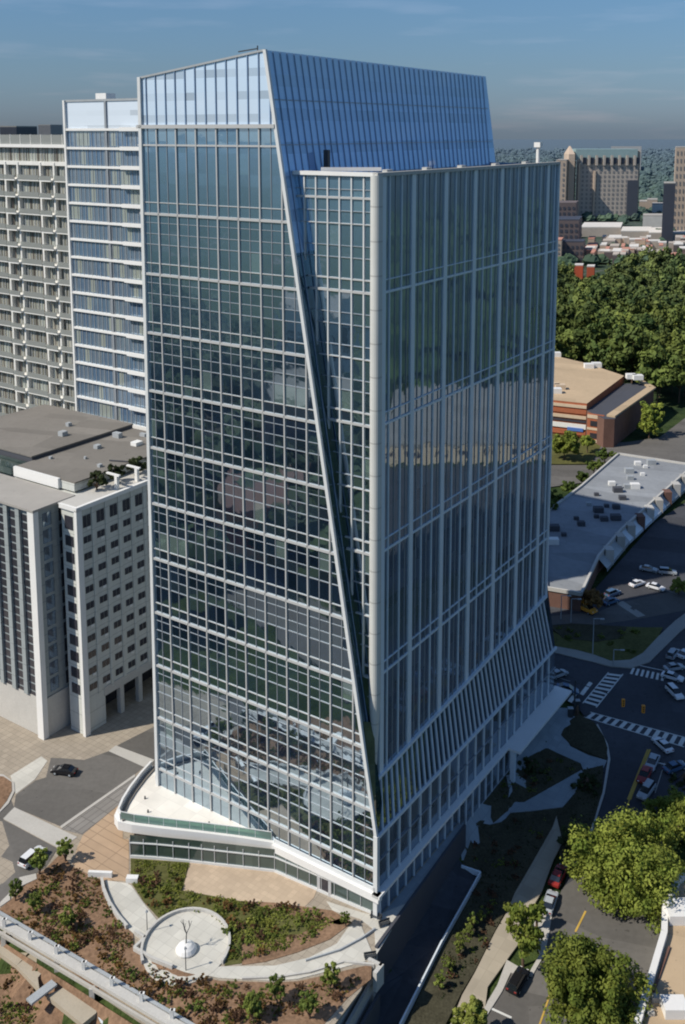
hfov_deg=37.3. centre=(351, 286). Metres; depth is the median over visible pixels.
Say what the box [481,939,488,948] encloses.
garden shrub
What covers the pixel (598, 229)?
white store
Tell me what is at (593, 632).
street lamp
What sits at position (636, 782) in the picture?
road marking
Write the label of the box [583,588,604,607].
street tree
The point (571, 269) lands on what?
woodland tree
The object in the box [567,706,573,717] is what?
utility cabinet
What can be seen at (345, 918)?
evergreen tree
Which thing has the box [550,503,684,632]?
parking lot
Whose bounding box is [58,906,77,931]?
evergreen tree
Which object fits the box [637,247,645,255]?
building
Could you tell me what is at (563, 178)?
cream tower
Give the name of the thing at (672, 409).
ground
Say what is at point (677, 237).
building
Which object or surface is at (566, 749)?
pavement
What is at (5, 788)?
planted island
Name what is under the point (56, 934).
garden shrub
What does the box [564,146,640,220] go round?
stone hotel
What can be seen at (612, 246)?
building
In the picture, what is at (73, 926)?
garden shrub
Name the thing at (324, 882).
door
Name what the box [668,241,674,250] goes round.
building
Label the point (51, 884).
garden shrub
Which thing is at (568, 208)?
brown block
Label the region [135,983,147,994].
garden shrub
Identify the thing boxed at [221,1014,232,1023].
garden shrub
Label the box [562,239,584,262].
brown block
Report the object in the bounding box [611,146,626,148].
distant building
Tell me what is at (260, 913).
garden shrub
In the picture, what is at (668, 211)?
dark glass block
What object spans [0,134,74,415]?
apartment tower
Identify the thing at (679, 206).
cream tower
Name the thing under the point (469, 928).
shrub
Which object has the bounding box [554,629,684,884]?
street
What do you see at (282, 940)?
ground cover
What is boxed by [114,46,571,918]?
office tower
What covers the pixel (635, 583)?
parked car
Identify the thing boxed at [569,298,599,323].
woodland tree
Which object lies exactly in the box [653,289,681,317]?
woodland tree
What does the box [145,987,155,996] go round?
garden shrub
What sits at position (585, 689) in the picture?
road marking
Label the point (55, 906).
garden shrub
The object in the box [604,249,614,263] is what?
building
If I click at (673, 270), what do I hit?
woodland tree
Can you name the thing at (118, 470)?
roof shrub
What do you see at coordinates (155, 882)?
garden shrub
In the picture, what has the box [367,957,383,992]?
end wall
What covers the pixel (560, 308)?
woodland tree
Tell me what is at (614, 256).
building
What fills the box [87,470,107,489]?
roof shrub
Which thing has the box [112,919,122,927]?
garden shrub
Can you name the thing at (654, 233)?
white store
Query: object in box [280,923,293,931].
garden shrub
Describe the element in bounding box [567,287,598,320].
woodland tree
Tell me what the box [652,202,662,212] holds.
distant building
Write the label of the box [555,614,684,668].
pavement
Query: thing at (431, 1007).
planting bed
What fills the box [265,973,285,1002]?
evergreen tree
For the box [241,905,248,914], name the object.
garden shrub
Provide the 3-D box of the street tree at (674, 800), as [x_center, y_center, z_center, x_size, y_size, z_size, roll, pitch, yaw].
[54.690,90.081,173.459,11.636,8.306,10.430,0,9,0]
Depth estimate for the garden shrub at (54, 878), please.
157.46 m
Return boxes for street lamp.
[560,595,570,618]
[570,598,581,622]
[592,618,604,653]
[613,649,624,665]
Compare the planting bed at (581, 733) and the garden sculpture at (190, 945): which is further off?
the planting bed at (581, 733)
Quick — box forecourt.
[183,863,315,906]
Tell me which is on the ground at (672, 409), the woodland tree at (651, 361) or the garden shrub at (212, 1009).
the woodland tree at (651, 361)
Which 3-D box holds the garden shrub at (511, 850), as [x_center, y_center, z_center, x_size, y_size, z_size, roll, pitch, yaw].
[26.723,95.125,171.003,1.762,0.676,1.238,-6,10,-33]
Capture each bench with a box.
[364,950,376,959]
[370,911,381,919]
[378,917,390,928]
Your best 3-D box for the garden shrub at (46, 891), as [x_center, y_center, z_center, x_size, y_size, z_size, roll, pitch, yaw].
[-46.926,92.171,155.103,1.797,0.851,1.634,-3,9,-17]
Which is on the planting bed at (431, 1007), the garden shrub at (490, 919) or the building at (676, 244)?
the garden shrub at (490, 919)
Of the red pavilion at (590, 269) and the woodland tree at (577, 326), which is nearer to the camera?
the woodland tree at (577, 326)
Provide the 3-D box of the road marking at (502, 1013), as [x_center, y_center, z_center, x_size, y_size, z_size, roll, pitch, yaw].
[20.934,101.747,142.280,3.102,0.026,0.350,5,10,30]
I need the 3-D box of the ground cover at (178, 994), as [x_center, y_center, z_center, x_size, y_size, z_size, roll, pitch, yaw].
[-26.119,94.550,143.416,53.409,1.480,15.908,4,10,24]
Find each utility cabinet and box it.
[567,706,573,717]
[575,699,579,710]
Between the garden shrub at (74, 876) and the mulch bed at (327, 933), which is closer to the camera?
the mulch bed at (327, 933)
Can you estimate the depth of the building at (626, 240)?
1006.34 m
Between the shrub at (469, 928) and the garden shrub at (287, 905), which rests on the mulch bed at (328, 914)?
the garden shrub at (287, 905)
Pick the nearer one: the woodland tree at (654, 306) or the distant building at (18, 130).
the woodland tree at (654, 306)
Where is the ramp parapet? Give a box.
[399,865,480,1023]
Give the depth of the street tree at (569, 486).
320.11 m
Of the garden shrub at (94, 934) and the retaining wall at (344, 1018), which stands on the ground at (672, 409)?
the retaining wall at (344, 1018)
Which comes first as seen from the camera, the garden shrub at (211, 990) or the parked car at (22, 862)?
the garden shrub at (211, 990)
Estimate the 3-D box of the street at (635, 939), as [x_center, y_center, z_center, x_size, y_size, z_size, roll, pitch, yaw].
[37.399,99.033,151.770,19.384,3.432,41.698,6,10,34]
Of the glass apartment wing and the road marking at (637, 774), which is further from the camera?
the glass apartment wing
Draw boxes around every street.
[487,873,671,1023]
[551,418,684,486]
[551,591,684,624]
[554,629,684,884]
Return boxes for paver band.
[62,777,134,834]
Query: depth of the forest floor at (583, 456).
364.98 m
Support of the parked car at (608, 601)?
on the parking lot
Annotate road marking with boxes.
[491,1008,511,1017]
[539,996,549,1023]
[568,694,576,702]
[575,911,586,931]
[580,682,591,694]
[623,750,649,816]
[627,749,648,799]
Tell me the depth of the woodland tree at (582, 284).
639.45 m
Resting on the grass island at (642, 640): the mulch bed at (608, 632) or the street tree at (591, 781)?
the mulch bed at (608, 632)
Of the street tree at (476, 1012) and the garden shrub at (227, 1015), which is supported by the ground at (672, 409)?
the street tree at (476, 1012)
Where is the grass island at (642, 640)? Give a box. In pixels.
[553,626,662,660]
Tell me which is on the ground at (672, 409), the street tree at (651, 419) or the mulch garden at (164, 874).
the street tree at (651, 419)
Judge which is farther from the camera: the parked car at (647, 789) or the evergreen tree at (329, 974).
the parked car at (647, 789)
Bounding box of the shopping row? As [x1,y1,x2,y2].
[548,453,684,611]
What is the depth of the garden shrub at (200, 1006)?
134.77 m
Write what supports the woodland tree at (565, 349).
on the ground at (672, 409)
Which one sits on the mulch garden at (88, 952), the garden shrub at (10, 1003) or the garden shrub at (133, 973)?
the garden shrub at (133, 973)
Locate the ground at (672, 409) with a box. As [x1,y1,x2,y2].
[0,139,684,1023]
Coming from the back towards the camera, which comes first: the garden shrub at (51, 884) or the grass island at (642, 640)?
the grass island at (642, 640)
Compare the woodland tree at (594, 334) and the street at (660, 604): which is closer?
the street at (660, 604)
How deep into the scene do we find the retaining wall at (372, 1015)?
139.70 m
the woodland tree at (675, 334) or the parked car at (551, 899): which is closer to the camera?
the parked car at (551, 899)
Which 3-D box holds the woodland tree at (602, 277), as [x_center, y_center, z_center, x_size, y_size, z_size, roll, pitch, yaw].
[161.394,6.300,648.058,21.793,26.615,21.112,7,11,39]
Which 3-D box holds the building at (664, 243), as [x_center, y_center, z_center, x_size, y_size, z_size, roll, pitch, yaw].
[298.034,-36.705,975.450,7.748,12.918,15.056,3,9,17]
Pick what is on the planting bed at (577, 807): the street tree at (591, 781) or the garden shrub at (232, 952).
the street tree at (591, 781)
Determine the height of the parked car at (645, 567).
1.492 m
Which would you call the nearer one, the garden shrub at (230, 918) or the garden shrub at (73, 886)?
the garden shrub at (230, 918)
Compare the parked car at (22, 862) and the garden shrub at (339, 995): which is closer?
the garden shrub at (339, 995)
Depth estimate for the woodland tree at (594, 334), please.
487.59 m
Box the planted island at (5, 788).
[0,776,11,808]
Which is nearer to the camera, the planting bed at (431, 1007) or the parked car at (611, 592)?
the planting bed at (431, 1007)
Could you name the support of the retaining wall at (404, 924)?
on the ground at (672, 409)
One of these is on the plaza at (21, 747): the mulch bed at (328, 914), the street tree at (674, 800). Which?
the mulch bed at (328, 914)
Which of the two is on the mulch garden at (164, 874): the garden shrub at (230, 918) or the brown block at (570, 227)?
the garden shrub at (230, 918)
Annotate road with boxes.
[0,800,13,819]
[0,818,56,901]
[14,727,154,825]
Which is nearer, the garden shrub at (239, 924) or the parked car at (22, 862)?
the garden shrub at (239, 924)
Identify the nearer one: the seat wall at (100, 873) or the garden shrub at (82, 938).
the garden shrub at (82, 938)
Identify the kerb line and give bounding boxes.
[0,894,9,906]
[19,873,36,885]
[61,774,134,828]
[484,914,551,1014]
[575,724,609,862]
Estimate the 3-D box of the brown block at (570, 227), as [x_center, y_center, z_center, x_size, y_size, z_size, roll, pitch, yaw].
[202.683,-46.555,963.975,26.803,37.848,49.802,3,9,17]
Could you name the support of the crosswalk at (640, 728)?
on the street at (664, 711)
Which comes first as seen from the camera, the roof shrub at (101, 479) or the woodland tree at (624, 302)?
the roof shrub at (101, 479)
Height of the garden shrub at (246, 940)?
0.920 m
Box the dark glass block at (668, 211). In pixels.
[661,182,675,243]
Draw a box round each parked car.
[17,845,44,868]
[50,764,77,776]
[505,966,529,995]
[544,889,558,915]
[548,863,567,887]
[554,668,568,679]
[556,682,578,694]
[603,597,619,605]
[604,588,621,596]
[628,579,645,587]
[636,764,652,783]
[636,778,655,800]
[639,564,657,572]
[645,752,660,771]
[646,582,665,591]
[651,736,673,753]
[658,566,676,575]
[660,670,684,682]
[662,662,684,670]
[662,760,684,774]
[665,648,679,659]
[665,682,684,699]
[676,648,684,658]
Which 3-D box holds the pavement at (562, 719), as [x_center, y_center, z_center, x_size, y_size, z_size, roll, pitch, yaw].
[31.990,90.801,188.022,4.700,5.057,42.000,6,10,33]
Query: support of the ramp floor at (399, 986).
on the ground at (672, 409)
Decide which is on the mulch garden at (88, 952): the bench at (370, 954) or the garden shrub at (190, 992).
the garden shrub at (190, 992)
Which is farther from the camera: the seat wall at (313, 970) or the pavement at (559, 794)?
the pavement at (559, 794)
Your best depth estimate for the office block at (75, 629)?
197.16 m
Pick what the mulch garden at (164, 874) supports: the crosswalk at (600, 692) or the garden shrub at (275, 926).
the garden shrub at (275, 926)
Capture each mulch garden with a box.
[0,854,371,1023]
[131,858,325,965]
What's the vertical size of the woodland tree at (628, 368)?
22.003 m
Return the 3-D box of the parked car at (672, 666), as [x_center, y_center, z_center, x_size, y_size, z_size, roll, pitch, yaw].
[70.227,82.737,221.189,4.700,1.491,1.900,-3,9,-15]
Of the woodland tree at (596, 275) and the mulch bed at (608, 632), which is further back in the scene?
the woodland tree at (596, 275)
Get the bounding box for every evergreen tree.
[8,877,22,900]
[25,891,41,913]
[28,847,48,874]
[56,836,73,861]
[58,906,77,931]
[242,993,262,1022]
[243,990,262,1018]
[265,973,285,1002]
[298,989,318,1018]
[320,961,340,989]
[340,911,350,926]
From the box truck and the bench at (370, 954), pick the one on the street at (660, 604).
the box truck
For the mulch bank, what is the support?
on the ground at (672, 409)
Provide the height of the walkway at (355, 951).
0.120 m
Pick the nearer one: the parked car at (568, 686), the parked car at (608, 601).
the parked car at (568, 686)
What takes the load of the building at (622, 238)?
on the ground at (672, 409)
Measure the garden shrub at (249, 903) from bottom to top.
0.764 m
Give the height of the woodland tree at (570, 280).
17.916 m
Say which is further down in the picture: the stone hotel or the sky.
the stone hotel
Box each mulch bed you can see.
[242,919,350,964]
[245,901,351,924]
[552,624,626,641]
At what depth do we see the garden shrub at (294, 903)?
151.69 m
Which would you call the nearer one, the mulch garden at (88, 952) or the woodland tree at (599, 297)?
the mulch garden at (88, 952)
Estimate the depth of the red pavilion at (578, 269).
802.35 m
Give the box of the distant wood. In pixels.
[495,147,675,265]
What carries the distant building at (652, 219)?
on the ground at (672, 409)
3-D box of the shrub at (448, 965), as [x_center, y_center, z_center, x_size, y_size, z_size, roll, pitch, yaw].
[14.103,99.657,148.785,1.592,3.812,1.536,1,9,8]
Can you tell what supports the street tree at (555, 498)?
on the ground at (672, 409)
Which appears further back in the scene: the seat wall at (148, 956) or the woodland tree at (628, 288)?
the woodland tree at (628, 288)
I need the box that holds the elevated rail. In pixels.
[0,911,194,1023]
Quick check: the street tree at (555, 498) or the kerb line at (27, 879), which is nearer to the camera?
the kerb line at (27, 879)
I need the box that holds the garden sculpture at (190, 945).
[176,919,196,958]
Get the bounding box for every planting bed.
[404,713,601,1023]
[407,808,558,1023]
[483,748,580,805]
[559,765,602,862]
[561,714,607,759]
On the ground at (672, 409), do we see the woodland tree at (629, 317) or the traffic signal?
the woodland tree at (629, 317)
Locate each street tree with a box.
[449,994,487,1023]
[503,900,547,967]
[517,756,543,775]
[529,900,546,925]
[540,929,657,1023]
[550,489,563,502]
[550,501,558,509]
[552,430,580,459]
[556,824,592,861]
[559,480,577,492]
[560,804,684,936]
[570,772,601,795]
[574,705,583,716]
[576,470,589,481]
[579,435,595,452]
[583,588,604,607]
[584,459,604,473]
[594,447,617,461]
[637,401,664,438]
[641,784,684,844]
[668,772,684,790]
[669,576,684,594]
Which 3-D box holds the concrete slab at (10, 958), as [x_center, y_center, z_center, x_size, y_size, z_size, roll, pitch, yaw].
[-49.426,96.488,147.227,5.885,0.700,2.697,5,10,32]
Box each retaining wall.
[337,956,376,1023]
[345,979,372,1023]
[360,992,379,1023]
[375,824,465,979]
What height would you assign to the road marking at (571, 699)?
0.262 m
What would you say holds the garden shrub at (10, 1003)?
on the mulch bank
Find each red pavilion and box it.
[574,263,583,278]
[586,264,594,277]
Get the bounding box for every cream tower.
[556,159,567,200]
[674,146,684,230]
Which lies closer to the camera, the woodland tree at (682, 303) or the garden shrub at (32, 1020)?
the garden shrub at (32, 1020)
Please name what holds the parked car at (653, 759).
on the street at (664, 711)
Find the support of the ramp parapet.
on the ramp floor at (399, 986)
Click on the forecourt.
(239, 884)
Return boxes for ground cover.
[0,965,33,1023]
[9,868,360,1023]
[130,859,333,960]
[441,814,549,999]
[491,757,574,801]
[565,766,603,850]
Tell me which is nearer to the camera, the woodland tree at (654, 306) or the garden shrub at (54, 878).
the garden shrub at (54, 878)
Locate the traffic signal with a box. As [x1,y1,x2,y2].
[573,680,644,714]
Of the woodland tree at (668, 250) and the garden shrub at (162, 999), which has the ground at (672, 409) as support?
the woodland tree at (668, 250)
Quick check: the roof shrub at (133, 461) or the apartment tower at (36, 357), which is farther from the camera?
the apartment tower at (36, 357)
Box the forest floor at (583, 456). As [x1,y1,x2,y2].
[551,434,600,463]
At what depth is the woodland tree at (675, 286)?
672.78 m
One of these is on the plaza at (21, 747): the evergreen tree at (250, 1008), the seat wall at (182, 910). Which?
the seat wall at (182, 910)
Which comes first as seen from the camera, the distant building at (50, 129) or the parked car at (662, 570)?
the parked car at (662, 570)
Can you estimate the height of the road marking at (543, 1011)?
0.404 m
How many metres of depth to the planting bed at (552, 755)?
187.83 m
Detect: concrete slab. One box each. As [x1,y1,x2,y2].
[0,945,27,968]
[17,954,40,990]
[47,986,96,1023]
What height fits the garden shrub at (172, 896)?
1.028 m
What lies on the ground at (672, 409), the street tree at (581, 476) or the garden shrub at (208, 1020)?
the street tree at (581, 476)
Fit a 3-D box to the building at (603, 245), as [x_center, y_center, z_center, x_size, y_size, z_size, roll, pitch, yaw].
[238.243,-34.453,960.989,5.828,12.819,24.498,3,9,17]
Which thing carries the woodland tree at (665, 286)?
on the ground at (672, 409)
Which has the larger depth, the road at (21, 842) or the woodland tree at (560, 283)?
the woodland tree at (560, 283)
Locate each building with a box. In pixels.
[0,126,36,134]
[38,125,62,134]
[552,352,655,446]
[587,242,597,245]
[588,236,595,242]
[600,242,607,248]
[603,239,615,244]
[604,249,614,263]
[608,235,621,243]
[610,244,619,248]
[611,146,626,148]
[612,248,621,253]
[612,252,619,264]
[617,236,627,242]
[622,247,633,254]
[624,237,629,244]
[627,146,641,169]
[629,238,641,244]
[633,868,684,1023]
[635,238,644,245]
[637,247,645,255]
[639,200,646,208]
[643,213,661,226]
[647,198,657,208]
[648,239,659,249]
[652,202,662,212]
[658,241,666,248]
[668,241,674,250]
[673,241,682,251]
[675,235,682,240]
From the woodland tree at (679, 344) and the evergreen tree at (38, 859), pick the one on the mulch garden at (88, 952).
the evergreen tree at (38, 859)
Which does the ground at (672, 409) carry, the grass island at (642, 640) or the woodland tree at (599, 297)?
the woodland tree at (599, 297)
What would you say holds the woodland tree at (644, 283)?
on the ground at (672, 409)
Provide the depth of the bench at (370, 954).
142.83 m
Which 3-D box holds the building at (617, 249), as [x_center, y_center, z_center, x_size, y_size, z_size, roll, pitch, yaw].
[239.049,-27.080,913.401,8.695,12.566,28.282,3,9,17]
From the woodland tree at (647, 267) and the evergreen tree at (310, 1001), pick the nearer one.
the evergreen tree at (310, 1001)
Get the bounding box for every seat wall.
[88,870,112,877]
[100,877,127,928]
[126,874,138,882]
[133,929,173,969]
[140,907,230,963]
[242,960,373,980]
[306,927,375,961]
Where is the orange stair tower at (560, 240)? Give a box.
[558,237,563,256]
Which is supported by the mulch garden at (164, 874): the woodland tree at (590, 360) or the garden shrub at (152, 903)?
the garden shrub at (152, 903)
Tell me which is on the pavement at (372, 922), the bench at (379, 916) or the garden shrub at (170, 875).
the bench at (379, 916)
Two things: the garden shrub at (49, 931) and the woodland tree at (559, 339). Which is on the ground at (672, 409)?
the woodland tree at (559, 339)
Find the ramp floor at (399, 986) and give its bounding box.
[377,855,476,1023]
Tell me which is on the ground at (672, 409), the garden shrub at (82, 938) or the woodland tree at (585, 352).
the woodland tree at (585, 352)
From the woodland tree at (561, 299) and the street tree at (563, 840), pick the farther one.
the woodland tree at (561, 299)
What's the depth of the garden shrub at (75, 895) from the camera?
153.54 m
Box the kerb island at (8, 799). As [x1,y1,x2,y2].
[0,774,14,811]
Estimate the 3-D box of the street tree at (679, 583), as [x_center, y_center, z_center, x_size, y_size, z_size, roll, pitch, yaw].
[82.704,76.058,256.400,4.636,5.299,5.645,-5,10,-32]
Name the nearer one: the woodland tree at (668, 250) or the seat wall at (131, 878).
the seat wall at (131, 878)
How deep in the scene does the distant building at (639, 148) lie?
2875.62 m
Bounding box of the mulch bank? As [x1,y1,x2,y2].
[0,940,131,1023]
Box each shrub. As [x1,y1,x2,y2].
[3,978,12,988]
[4,997,18,1010]
[17,1006,28,1014]
[20,1001,32,1011]
[20,1015,27,1023]
[28,1013,36,1023]
[39,886,49,894]
[43,928,54,936]
[47,902,59,909]
[48,879,58,888]
[49,863,61,871]
[51,874,59,882]
[51,929,60,939]
[55,871,64,880]
[63,922,74,930]
[64,939,71,945]
[65,881,78,890]
[67,872,77,880]
[68,893,83,900]
[68,937,78,950]
[72,932,80,942]
[79,934,90,945]
[80,897,90,907]
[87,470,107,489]
[89,930,102,937]
[94,936,104,949]
[97,952,110,960]
[102,906,112,916]
[104,463,125,479]
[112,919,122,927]
[116,961,123,969]
[125,966,139,979]
[126,456,146,471]
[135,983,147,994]
[138,875,146,884]
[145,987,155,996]
[146,898,157,906]
[147,879,160,887]
[151,979,167,988]
[157,995,170,1003]
[159,887,170,893]
[162,897,172,908]
[164,894,177,900]
[167,870,175,877]
[171,977,187,989]
[174,987,186,996]
[183,1001,196,1012]
[187,987,195,996]
[192,973,207,985]
[193,999,204,1010]
[201,1017,213,1023]
[209,985,218,994]
[210,1004,218,1014]
[213,1002,227,1010]
[215,996,224,1009]
[221,923,235,935]
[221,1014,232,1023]
[223,902,237,909]
[223,914,235,923]
[223,979,237,992]
[227,920,236,928]
[227,1009,241,1023]
[228,948,238,956]
[229,942,239,950]
[232,921,245,929]
[236,994,247,1003]
[238,934,250,945]
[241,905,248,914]
[244,899,254,909]
[247,917,255,923]
[254,929,264,940]
[255,907,268,917]
[257,945,264,956]
[259,920,270,928]
[269,925,278,933]
[276,904,286,912]
[280,901,290,911]
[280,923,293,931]
[289,901,297,910]
[297,913,309,921]
[306,906,318,915]
[308,928,317,936]
[329,991,342,1000]
[333,990,344,998]
[433,969,445,989]
[443,956,452,971]
[445,971,457,978]
[453,933,464,954]
[462,917,473,936]
[468,911,478,928]
[476,905,485,921]
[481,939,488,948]
[485,918,494,925]
[507,848,515,854]
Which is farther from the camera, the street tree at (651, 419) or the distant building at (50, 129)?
the distant building at (50, 129)
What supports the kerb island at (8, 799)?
on the road at (7, 809)
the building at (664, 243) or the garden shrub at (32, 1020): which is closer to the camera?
the garden shrub at (32, 1020)
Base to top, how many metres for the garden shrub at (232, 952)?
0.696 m
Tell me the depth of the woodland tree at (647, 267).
780.27 m
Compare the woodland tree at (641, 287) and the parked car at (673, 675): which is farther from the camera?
the woodland tree at (641, 287)
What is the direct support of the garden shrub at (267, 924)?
on the mulch garden at (164, 874)
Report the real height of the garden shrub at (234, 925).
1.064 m
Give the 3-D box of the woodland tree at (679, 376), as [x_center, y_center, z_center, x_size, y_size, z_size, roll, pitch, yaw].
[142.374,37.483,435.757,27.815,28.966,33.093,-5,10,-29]
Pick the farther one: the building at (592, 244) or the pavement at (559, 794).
the building at (592, 244)
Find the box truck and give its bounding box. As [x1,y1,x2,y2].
[581,598,597,614]
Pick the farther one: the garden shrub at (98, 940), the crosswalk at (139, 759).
the crosswalk at (139, 759)
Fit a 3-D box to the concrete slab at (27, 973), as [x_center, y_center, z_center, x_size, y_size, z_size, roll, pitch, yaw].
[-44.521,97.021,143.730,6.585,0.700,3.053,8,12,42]
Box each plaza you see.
[0,676,458,1023]
[72,806,128,880]
[143,911,227,985]
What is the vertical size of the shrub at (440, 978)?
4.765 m
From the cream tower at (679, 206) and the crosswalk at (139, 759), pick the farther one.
the cream tower at (679, 206)
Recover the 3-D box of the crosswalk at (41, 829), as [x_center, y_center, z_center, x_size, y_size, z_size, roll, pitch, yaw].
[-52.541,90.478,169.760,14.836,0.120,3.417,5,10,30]
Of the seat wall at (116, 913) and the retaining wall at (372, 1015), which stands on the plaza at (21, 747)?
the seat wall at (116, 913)
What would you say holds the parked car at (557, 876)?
on the street at (664, 711)
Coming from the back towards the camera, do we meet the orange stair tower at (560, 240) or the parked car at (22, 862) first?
the orange stair tower at (560, 240)
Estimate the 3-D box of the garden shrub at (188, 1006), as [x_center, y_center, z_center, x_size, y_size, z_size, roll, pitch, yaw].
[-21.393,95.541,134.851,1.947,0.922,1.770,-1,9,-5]
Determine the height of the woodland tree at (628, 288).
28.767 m
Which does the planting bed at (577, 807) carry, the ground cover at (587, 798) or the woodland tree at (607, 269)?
the ground cover at (587, 798)
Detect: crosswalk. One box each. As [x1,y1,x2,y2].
[3,807,76,846]
[109,746,153,766]
[583,672,622,706]
[585,712,684,746]
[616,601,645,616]
[630,668,663,680]
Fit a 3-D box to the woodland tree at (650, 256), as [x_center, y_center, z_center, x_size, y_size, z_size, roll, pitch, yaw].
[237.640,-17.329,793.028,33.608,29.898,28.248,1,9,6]
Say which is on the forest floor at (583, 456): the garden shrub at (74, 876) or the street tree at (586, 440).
the street tree at (586, 440)
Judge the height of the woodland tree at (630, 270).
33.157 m
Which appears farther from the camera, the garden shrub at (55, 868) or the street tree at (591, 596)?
the street tree at (591, 596)
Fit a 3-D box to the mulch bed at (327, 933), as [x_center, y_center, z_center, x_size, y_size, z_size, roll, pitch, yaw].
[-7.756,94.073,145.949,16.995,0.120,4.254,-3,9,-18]
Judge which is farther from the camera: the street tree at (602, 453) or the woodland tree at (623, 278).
the woodland tree at (623, 278)
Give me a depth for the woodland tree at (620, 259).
801.98 m
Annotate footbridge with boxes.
[26,979,56,1004]
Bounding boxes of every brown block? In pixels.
[558,216,581,238]
[559,201,577,215]
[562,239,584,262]
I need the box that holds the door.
[320,878,327,892]
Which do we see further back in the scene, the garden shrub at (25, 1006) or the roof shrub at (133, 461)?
the roof shrub at (133, 461)
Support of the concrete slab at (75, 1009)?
on the mulch bank
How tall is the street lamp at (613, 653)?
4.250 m
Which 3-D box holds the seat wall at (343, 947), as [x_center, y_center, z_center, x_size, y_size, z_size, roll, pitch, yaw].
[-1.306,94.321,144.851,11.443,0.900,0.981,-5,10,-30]
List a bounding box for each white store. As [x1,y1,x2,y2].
[582,222,622,236]
[621,227,648,237]
[649,227,684,240]
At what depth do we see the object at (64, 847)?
161.00 m
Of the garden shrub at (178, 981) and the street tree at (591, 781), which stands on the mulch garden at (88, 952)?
the garden shrub at (178, 981)
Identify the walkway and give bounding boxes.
[105,880,155,934]
[208,926,372,980]
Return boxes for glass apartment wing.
[62,93,145,430]
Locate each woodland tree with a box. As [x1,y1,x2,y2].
[555,301,610,344]
[555,303,568,334]
[555,325,585,359]
[555,334,563,348]
[556,284,597,304]
[557,264,568,277]
[557,276,567,294]
[560,273,581,283]
[564,263,574,274]
[566,276,602,295]
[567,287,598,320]
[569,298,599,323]
[570,338,594,361]
[582,281,625,309]
[582,315,636,370]
[583,342,615,369]
[588,302,615,315]
[592,272,605,280]
[592,274,616,289]
[592,310,640,341]
[596,344,627,372]
[599,289,653,312]
[601,305,626,312]
[602,272,650,293]
[603,280,638,299]
[604,263,620,273]
[606,324,667,382]
[610,253,647,283]
[610,325,663,382]
[617,253,639,265]
[617,282,646,305]
[623,311,643,323]
[625,290,670,316]
[626,362,638,372]
[635,343,684,402]
[636,245,674,269]
[638,346,684,403]
[639,312,662,339]
[641,265,653,273]
[641,273,653,286]
[643,256,684,286]
[646,275,667,289]
[648,246,684,273]
[648,313,656,318]
[649,351,667,397]
[650,280,670,295]
[651,316,672,332]
[652,326,683,346]
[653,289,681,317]
[655,302,684,334]
[656,309,680,324]
[659,281,672,294]
[661,339,684,353]
[664,282,684,293]
[668,298,684,309]
[668,323,684,350]
[675,279,684,296]
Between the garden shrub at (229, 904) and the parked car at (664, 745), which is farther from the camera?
the parked car at (664, 745)
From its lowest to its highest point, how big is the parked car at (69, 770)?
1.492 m
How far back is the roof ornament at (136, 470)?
203.16 m
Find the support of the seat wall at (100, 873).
on the plaza at (21, 747)
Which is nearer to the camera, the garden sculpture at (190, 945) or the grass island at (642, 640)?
the garden sculpture at (190, 945)
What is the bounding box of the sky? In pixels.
[0,0,684,138]
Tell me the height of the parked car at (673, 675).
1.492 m
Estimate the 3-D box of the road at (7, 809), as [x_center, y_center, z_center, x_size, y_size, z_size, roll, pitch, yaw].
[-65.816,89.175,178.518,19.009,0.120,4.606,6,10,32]
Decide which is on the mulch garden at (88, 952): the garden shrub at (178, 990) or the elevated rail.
the garden shrub at (178, 990)
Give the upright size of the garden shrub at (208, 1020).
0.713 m
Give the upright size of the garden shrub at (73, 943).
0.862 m
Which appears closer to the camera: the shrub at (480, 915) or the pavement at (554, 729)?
the shrub at (480, 915)
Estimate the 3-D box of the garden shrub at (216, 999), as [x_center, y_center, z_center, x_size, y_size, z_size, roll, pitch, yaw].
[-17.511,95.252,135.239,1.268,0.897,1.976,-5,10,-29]
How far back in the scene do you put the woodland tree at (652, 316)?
551.05 m
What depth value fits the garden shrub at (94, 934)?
146.76 m
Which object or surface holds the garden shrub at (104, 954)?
on the mulch garden at (88, 952)
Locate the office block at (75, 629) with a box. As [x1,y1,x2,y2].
[0,404,152,739]
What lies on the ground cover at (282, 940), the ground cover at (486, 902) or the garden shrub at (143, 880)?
the garden shrub at (143, 880)
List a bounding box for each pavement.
[11,757,46,793]
[327,901,404,953]
[385,824,461,911]
[453,816,561,1023]
[461,770,582,859]
[466,709,574,845]
[516,708,567,768]
[551,737,606,769]
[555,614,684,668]
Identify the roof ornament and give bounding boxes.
[106,472,120,489]
[126,464,140,481]
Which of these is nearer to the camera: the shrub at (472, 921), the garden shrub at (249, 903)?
the garden shrub at (249, 903)
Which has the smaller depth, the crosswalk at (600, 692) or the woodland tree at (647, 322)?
the crosswalk at (600, 692)
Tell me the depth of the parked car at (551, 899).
159.77 m
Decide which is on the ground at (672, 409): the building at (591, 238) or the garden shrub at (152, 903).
the building at (591, 238)
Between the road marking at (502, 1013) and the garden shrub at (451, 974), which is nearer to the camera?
the road marking at (502, 1013)
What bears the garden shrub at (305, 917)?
on the mulch garden at (164, 874)
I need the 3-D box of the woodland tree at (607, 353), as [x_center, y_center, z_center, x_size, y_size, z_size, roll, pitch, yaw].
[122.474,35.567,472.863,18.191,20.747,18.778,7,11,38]
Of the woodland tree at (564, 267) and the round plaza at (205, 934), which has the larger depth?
the woodland tree at (564, 267)
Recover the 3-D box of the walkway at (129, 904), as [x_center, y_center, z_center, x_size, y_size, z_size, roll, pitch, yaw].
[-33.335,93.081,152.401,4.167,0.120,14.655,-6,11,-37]

